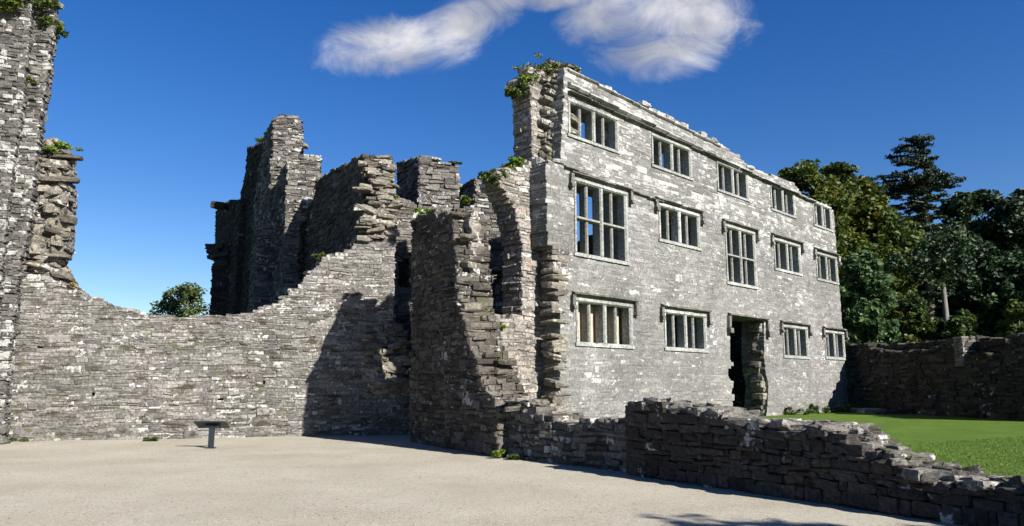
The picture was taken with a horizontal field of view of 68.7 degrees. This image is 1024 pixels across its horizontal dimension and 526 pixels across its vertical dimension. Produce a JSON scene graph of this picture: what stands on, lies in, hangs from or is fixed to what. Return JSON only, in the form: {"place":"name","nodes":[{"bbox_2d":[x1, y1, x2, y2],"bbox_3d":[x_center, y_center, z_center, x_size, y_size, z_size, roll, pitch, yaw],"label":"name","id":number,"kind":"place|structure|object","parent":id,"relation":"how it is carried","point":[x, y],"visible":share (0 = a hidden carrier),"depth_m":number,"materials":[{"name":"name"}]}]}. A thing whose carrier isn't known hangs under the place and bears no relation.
{"place":"outdoors","nodes":[
{"label":"outdoors","id":0,"kind":"place"},
{"bbox_2d":[1,444,777,525],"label":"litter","id":1,"kind":"object","parent":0,"point":[349,493],"visible":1,"depth_m":10.67,"materials":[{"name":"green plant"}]},
{"bbox_2d":[0,434,962,525],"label":"gravel","id":2,"kind":"structure","parent":0,"point":[69,492],"depth_m":11.85,"materials":[{"name":"beige gravel"}]},
{"bbox_2d":[10,435,28,441],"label":"weeds","id":3,"kind":"object","parent":2,"relation":"on","point":[22,439],"visible":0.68,"depth_m":22.36,"materials":[{"name":"green plant"}]},
{"bbox_2d":[142,437,158,440],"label":"weeds","id":4,"kind":"object","parent":2,"relation":"on","point":[150,439],"visible":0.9,"depth_m":22.43,"materials":[{"name":"green plant"}]},
{"bbox_2d":[194,421,229,447],"bbox_3d":[-8.114,4.617,20.230,0.830,0.715,0.440,0,-9,-3],"label":"information lectern","id":5,"kind":"object","parent":2,"relation":"on","point":[211,425],"visible":1,"depth_m":20.17,"materials":[{"name":"black paint"}]},
{"bbox_2d":[408,208,527,457],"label":"stub wall","id":6,"kind":"structure","parent":2,"relation":"on","point":[464,381],"depth_m":20.37,"materials":[{"name":"grey stone"}]},
{"bbox_2d":[414,207,432,217],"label":"wall plant","id":7,"kind":"object","parent":6,"relation":"attached to","point":[425,211],"depth_m":23.59,"materials":[{"name":"green plant"}]},
{"bbox_2d":[491,449,505,458],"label":"wall plant","id":8,"kind":"object","parent":2,"relation":"on","point":[497,454],"depth_m":17.15,"materials":[{"name":"green plant"}]},
{"bbox_2d":[505,453,525,459],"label":"weeds","id":9,"kind":"object","parent":2,"relation":"on","point":[516,456],"visible":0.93,"depth_m":16.86,"materials":[{"name":"green plant"}]},
{"bbox_2d":[461,60,584,398],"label":"broken return wall","id":10,"kind":"structure","parent":2,"relation":"on","point":[520,317],"depth_m":22.17,"materials":[{"name":"stone"}]},
{"bbox_2d":[477,168,508,185],"bbox_3d":[-0.550,-2.479,21.896,0.856,0.577,1.238,-6,-11,33],"label":"wall plant","id":11,"kind":"object","parent":10,"relation":"attached to","point":[484,176],"depth_m":21.70,"materials":[{"name":"green plant"}]},
{"bbox_2d":[498,321,506,329],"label":"wall plant","id":12,"kind":"object","parent":10,"relation":"attached to","point":[503,326],"depth_m":20.93,"materials":[{"name":"green plant"}]},
{"bbox_2d":[499,155,524,168],"bbox_3d":[0.045,-2.922,22.678,0.708,0.522,1.054,3,-10,-20],"label":"wall plant","id":13,"kind":"object","parent":10,"relation":"on","point":[513,162],"depth_m":22.48,"materials":[{"name":"green plant"}]},
{"bbox_2d":[504,85,530,98],"bbox_3d":[0.151,-5.288,23.130,0.937,0.492,0.580,-2,-10,13],"label":"wall plant","id":14,"kind":"object","parent":10,"relation":"attached to","point":[514,93],"depth_m":23.10,"materials":[{"name":"green plant"}]},
{"bbox_2d":[517,74,539,86],"bbox_3d":[0.504,-5.606,23.140,0.724,0.459,0.630,0,-9,0],"label":"wall plant","id":15,"kind":"object","parent":10,"relation":"attached to","point":[523,77],"depth_m":23.04,"materials":[{"name":"green plant"}]},
{"bbox_2d":[512,53,563,78],"bbox_3d":[0.805,-6.134,23.924,1.709,1.052,1.282,9,-13,-44],"label":"wall plant","id":16,"kind":"object","parent":10,"relation":"on","point":[546,65],"depth_m":23.60,"materials":[{"name":"green plant"}]},
{"bbox_2d":[532,61,560,69],"bbox_3d":[1.103,-6.095,24.015,1.015,0.773,1.028,0,-9,0],"label":"wall plant","id":17,"kind":"object","parent":10,"relation":"on","point":[553,68],"depth_m":23.77,"materials":[{"name":"green plant"}]},
{"bbox_2d":[572,67,580,72],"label":"wall plant","id":18,"kind":"object","parent":10,"relation":"attached to","point":[576,69],"depth_m":23.88,"materials":[{"name":"green plant"}]},
{"bbox_2d":[506,400,628,471],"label":"wall","id":19,"kind":"structure","parent":2,"relation":"on","point":[548,434],"depth_m":15.96,"materials":[{"name":"stone"}]},
{"bbox_2d":[503,396,583,421],"bbox_3d":[0.856,3.730,17.757,2.167,1.166,2.666,0,-9,0],"label":"rubble heap","id":20,"kind":"object","parent":19,"relation":"on","point":[533,402],"visible":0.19,"depth_m":17.27,"materials":[{"name":"stone"}]},
{"bbox_2d":[625,397,1023,525],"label":"wall","id":21,"kind":"structure","parent":2,"relation":"on","point":[863,466],"depth_m":10.81,"materials":[{"name":"stone"}]},
{"bbox_2d":[43,0,1023,317],"label":"sky","id":22,"kind":"structure","parent":0,"point":[164,102],"materials":[{"name":"blue"}]},
{"bbox_2d":[806,161,859,382],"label":"tree","id":23,"kind":"object","parent":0,"point":[842,171],"visible":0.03,"depth_m":77.42,"materials":[{"name":"green plant"}]},
{"bbox_2d":[760,412,1023,475],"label":"lawn","id":24,"kind":"structure","parent":0,"point":[907,429],"depth_m":20.29,"materials":[{"name":"green plant"}]},
{"bbox_2d":[783,403,814,414],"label":"weeds","id":25,"kind":"object","parent":24,"relation":"on","point":[798,411],"visible":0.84,"depth_m":31.13,"materials":[{"name":"green plant"}]},
{"bbox_2d":[806,405,829,413],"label":"weeds","id":26,"kind":"object","parent":24,"relation":"on","point":[825,410],"visible":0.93,"depth_m":32.58,"materials":[{"name":"green plant"}]},
{"bbox_2d":[824,404,850,411],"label":"weeds","id":27,"kind":"object","parent":24,"relation":"on","point":[845,409],"visible":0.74,"depth_m":34.04,"materials":[{"name":"green plant"}]},
{"bbox_2d":[843,406,857,411],"bbox_3d":[15.844,6.828,34.753,0.697,0.367,0.660,1,-9,-7],"label":"boulder","id":28,"kind":"object","parent":24,"relation":"on","point":[853,409],"visible":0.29,"depth_m":34.44,"materials":[{"name":"stone"}]},
{"bbox_2d":[839,248,901,376],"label":"tree","id":29,"kind":"object","parent":24,"relation":"on","point":[867,300],"visible":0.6,"depth_m":49.15,"materials":[{"name":"green plant"}]},
{"bbox_2d":[857,408,885,412],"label":"stone slab","id":30,"kind":"structure","parent":24,"relation":"on","point":[866,410],"depth_m":33.52,"materials":[{"name":"stone"}]},
{"bbox_2d":[874,409,914,413],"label":"stone slab","id":31,"kind":"structure","parent":24,"relation":"on","point":[905,411],"depth_m":31.73,"materials":[{"name":"grey stone"}]},
{"bbox_2d":[891,292,945,343],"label":"tree","id":32,"kind":"object","parent":24,"relation":"on","point":[916,320],"visible":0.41,"depth_m":51.06,"materials":[{"name":"green plant"}]},
{"bbox_2d":[923,410,943,415],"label":"stone slab","id":33,"kind":"structure","parent":24,"relation":"on","point":[934,412],"depth_m":30.06,"materials":[{"name":"grey stone"}]},
{"bbox_2d":[845,333,1023,420],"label":"boundary wall","id":34,"kind":"structure","parent":24,"relation":"on","point":[978,376],"depth_m":29.98,"materials":[{"name":"stone"}]},
{"bbox_2d":[882,229,1002,325],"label":"tree","id":35,"kind":"object","parent":24,"relation":"on","point":[942,269],"visible":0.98,"depth_m":56.15,"materials":[{"name":"green plant"}]},
{"bbox_2d":[940,308,987,338],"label":"tree","id":36,"kind":"object","parent":24,"relation":"on","point":[962,322],"visible":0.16,"depth_m":49.46,"materials":[{"name":"green plant"}]},
{"bbox_2d":[995,299,1023,337],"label":"tree","id":37,"kind":"object","parent":24,"relation":"on","point":[1012,311],"visible":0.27,"depth_m":48.01,"materials":[{"name":"green plant"}]},
{"bbox_2d":[904,220,964,299],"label":"tree","id":38,"kind":"object","parent":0,"point":[940,231],"depth_m":77.77,"materials":[{"name":"green plant"}]},
{"bbox_2d":[967,188,1022,255],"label":"tree","id":39,"kind":"object","parent":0,"point":[977,226],"visible":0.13,"depth_m":86.48,"materials":[{"name":"green plant"}]},
{"label":"ground","id":40,"kind":"structure","parent":0,"visible":0},
{"bbox_2d":[0,0,63,444],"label":"gatehouse tower","id":41,"kind":"structure","parent":40,"relation":"on","point":[28,44],"depth_m":22.41,"materials":[{"name":"stone"}]},
{"bbox_2d":[0,0,23,12],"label":"wall plant","id":42,"kind":"object","parent":41,"relation":"attached to","point":[10,5],"depth_m":22.45,"materials":[{"name":"green plant"}]},
{"bbox_2d":[26,76,37,83],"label":"wall plant","id":43,"kind":"object","parent":41,"relation":"attached to","point":[30,80],"depth_m":22.83,"materials":[{"name":"green plant"}]},
{"bbox_2d":[22,0,59,9],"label":"wall plant","id":44,"kind":"object","parent":41,"relation":"attached to","point":[40,4],"depth_m":23.01,"materials":[{"name":"green plant"}]},
{"bbox_2d":[37,12,69,38],"bbox_3d":[-14.504,-7.414,23.461,0.875,0.806,1.052,0,-9,0],"label":"wall plant","id":45,"kind":"object","parent":41,"relation":"attached to","point":[45,20],"depth_m":23.31,"materials":[{"name":"green plant"}]},
{"bbox_2d":[147,282,209,317],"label":"tree","id":46,"kind":"object","parent":40,"relation":"on","point":[190,297],"visible":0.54,"depth_m":59.68,"materials":[{"name":"green plant"}]},
{"bbox_2d":[7,138,411,441],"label":"curtain wall","id":47,"kind":"structure","parent":40,"relation":"on","point":[320,350],"depth_m":24.18,"materials":[{"name":"stone"}]},
{"bbox_2d":[42,140,82,153],"bbox_3d":[-14.369,-3.696,23.863,1.179,0.553,0.892,0,-9,0],"label":"wall plant","id":48,"kind":"object","parent":47,"relation":"attached to","point":[58,145],"depth_m":23.78,"materials":[{"name":"green plant"}]},
{"bbox_2d":[62,280,78,287],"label":"wall plant","id":49,"kind":"object","parent":47,"relation":"attached to","point":[72,284],"depth_m":23.48,"materials":[{"name":"beige plant"}]},
{"bbox_2d":[311,252,325,261],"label":"wall plant","id":50,"kind":"object","parent":47,"relation":"attached to","point":[319,256],"depth_m":25.95,"materials":[{"name":"green plant"}]},
{"bbox_2d":[204,114,402,383],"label":"ruined keep","id":51,"kind":"structure","parent":40,"relation":"on","point":[285,216],"depth_m":34.61,"materials":[{"name":"grey stone"}]},
{"bbox_2d":[254,136,263,142],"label":"wall plant","id":52,"kind":"object","parent":51,"relation":"on","point":[258,140],"depth_m":45.74,"materials":[{"name":"green plant"}]},
{"bbox_2d":[396,155,460,287],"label":"chimney block","id":53,"kind":"structure","parent":40,"relation":"on","point":[427,182],"depth_m":32.27,"materials":[{"name":"stone"}]},
{"bbox_2d":[448,161,461,165],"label":"wall plant","id":54,"kind":"object","parent":53,"relation":"on","point":[453,163],"depth_m":32.69,"materials":[{"name":"green plant"}]},
{"bbox_2d":[393,196,503,373],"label":"cross wall","id":55,"kind":"structure","parent":40,"relation":"on","point":[405,215],"depth_m":29.54,"materials":[{"name":"stone"}]},
{"bbox_2d":[457,195,470,205],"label":"wall plant","id":56,"kind":"object","parent":55,"relation":"on","point":[466,201],"depth_m":30.31,"materials":[{"name":"green plant"}]},
{"bbox_2d":[459,178,494,279],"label":"chimney block","id":57,"kind":"structure","parent":40,"relation":"on","point":[471,189],"depth_m":34.13,"materials":[{"name":"stone"}]},
{"bbox_2d":[493,67,848,417],"bbox_3d":[5.811,1.130,32.130,21.661,11.598,8.401,9,-13,-44],"label":"mansion front","id":58,"kind":"object","parent":40,"relation":"on","point":[686,273],"visible":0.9,"depth_m":26.55,"materials":[{"name":"stone"}]},
{"bbox_2d":[567,97,620,154],"bbox_3d":[2.521,-4.353,24.179,2.657,1.256,0.415,9,-13,-44],"label":"window","id":59,"kind":"structure","parent":58,"relation":"in","point":[592,135],"depth_m":24.21,"materials":[{"name":"stone"}]},
{"bbox_2d":[568,170,634,265],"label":"window","id":60,"kind":"structure","parent":58,"relation":"in","point":[598,190],"depth_m":23.90,"materials":[{"name":"stone"}]},
{"bbox_2d":[570,291,640,348],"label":"window","id":61,"kind":"structure","parent":58,"relation":"in","point":[597,325],"depth_m":23.44,"materials":[{"name":"stone"}]},
{"bbox_2d":[651,132,693,180],"bbox_3d":[5.696,-3.812,27.306,2.701,1.244,0.415,9,-13,-44],"label":"window","id":62,"kind":"structure","parent":58,"relation":"in","point":[672,150],"depth_m":27.29,"materials":[{"name":"stone"}]},
{"bbox_2d":[654,196,706,250],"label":"window","id":63,"kind":"structure","parent":58,"relation":"in","point":[679,217],"depth_m":27.11,"materials":[{"name":"stone"}]},
{"bbox_2d":[659,304,712,352],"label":"window","id":64,"kind":"structure","parent":58,"relation":"in","point":[685,320],"depth_m":26.60,"materials":[{"name":"stone"}]},
{"bbox_2d":[716,160,750,201],"bbox_3d":[8.805,-3.270,30.364,2.629,1.265,0.415,9,-13,-44],"label":"window","id":65,"kind":"structure","parent":58,"relation":"in","point":[729,174],"depth_m":30.35,"materials":[{"name":"stone"}]},
{"bbox_2d":[721,218,760,289],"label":"window","id":66,"kind":"structure","parent":58,"relation":"in","point":[737,239],"depth_m":30.14,"materials":[{"name":"stone"}]},
{"bbox_2d":[770,184,796,218],"bbox_3d":[11.941,-2.745,33.454,2.502,1.249,0.415,9,-13,-44],"label":"window","id":67,"kind":"structure","parent":58,"relation":"in","point":[783,202],"depth_m":33.43,"materials":[{"name":"stone"}]},
{"bbox_2d":[770,233,804,275],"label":"window","id":68,"kind":"structure","parent":58,"relation":"in","point":[784,251],"depth_m":33.12,"materials":[{"name":"stone"}]},
{"bbox_2d":[779,320,813,358],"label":"window","id":69,"kind":"structure","parent":58,"relation":"in","point":[795,338],"depth_m":32.73,"materials":[{"name":"stone"}]},
{"bbox_2d":[813,202,833,231],"bbox_3d":[14.914,-2.233,36.380,2.247,1.253,0.415,9,-13,-44],"label":"window","id":70,"kind":"structure","parent":58,"relation":"in","point":[822,214],"depth_m":36.36,"materials":[{"name":"stone"}]},
{"bbox_2d":[813,247,841,284],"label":"window","id":71,"kind":"structure","parent":58,"relation":"in","point":[826,265],"depth_m":36.02,"materials":[{"name":"stone"}]},
{"bbox_2d":[822,326,848,359],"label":"window","id":72,"kind":"structure","parent":58,"relation":"in","point":[834,340],"depth_m":35.64,"materials":[{"name":"stone"}]},
{"bbox_2d":[777,158,871,281],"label":"tree","id":73,"kind":"object","parent":40,"relation":"on","point":[838,198],"visible":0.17,"depth_m":61.98,"materials":[{"name":"green plant"}]},
{"bbox_2d":[839,174,936,331],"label":"tree","id":74,"kind":"object","parent":40,"relation":"on","point":[873,216],"visible":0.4,"depth_m":65.01,"materials":[{"name":"green plant"}]},
{"bbox_2d":[872,133,974,331],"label":"conifer","id":75,"kind":"object","parent":40,"relation":"on","point":[927,182],"visible":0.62,"depth_m":71.43,"materials":[{"name":"green plant"}]},
{"bbox_2d":[916,277,980,338],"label":"tree","id":76,"kind":"object","parent":40,"relation":"on","point":[953,302],"visible":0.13,"depth_m":70.24,"materials":[{"name":"green plant"}]},
{"bbox_2d":[932,191,997,256],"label":"tree","id":77,"kind":"object","parent":40,"relation":"on","point":[961,208],"visible":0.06,"depth_m":83.12,"materials":[{"name":"green plant"}]},
{"bbox_2d":[936,242,1023,336],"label":"tree","id":78,"kind":"object","parent":40,"relation":"on","point":[989,317],"visible":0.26,"depth_m":68.28,"materials":[{"name":"green plant"}]},
{"bbox_2d":[975,188,1023,257],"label":"tree","id":79,"kind":"object","parent":40,"relation":"on","point":[1005,222],"visible":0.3,"depth_m":84.27,"materials":[{"name":"green plant"}]},
{"bbox_2d":[990,249,1023,336],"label":"tree","id":80,"kind":"object","parent":40,"relation":"on","point":[1012,285],"visible":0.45,"depth_m":66.19,"materials":[{"name":"green plant"}]}
]}

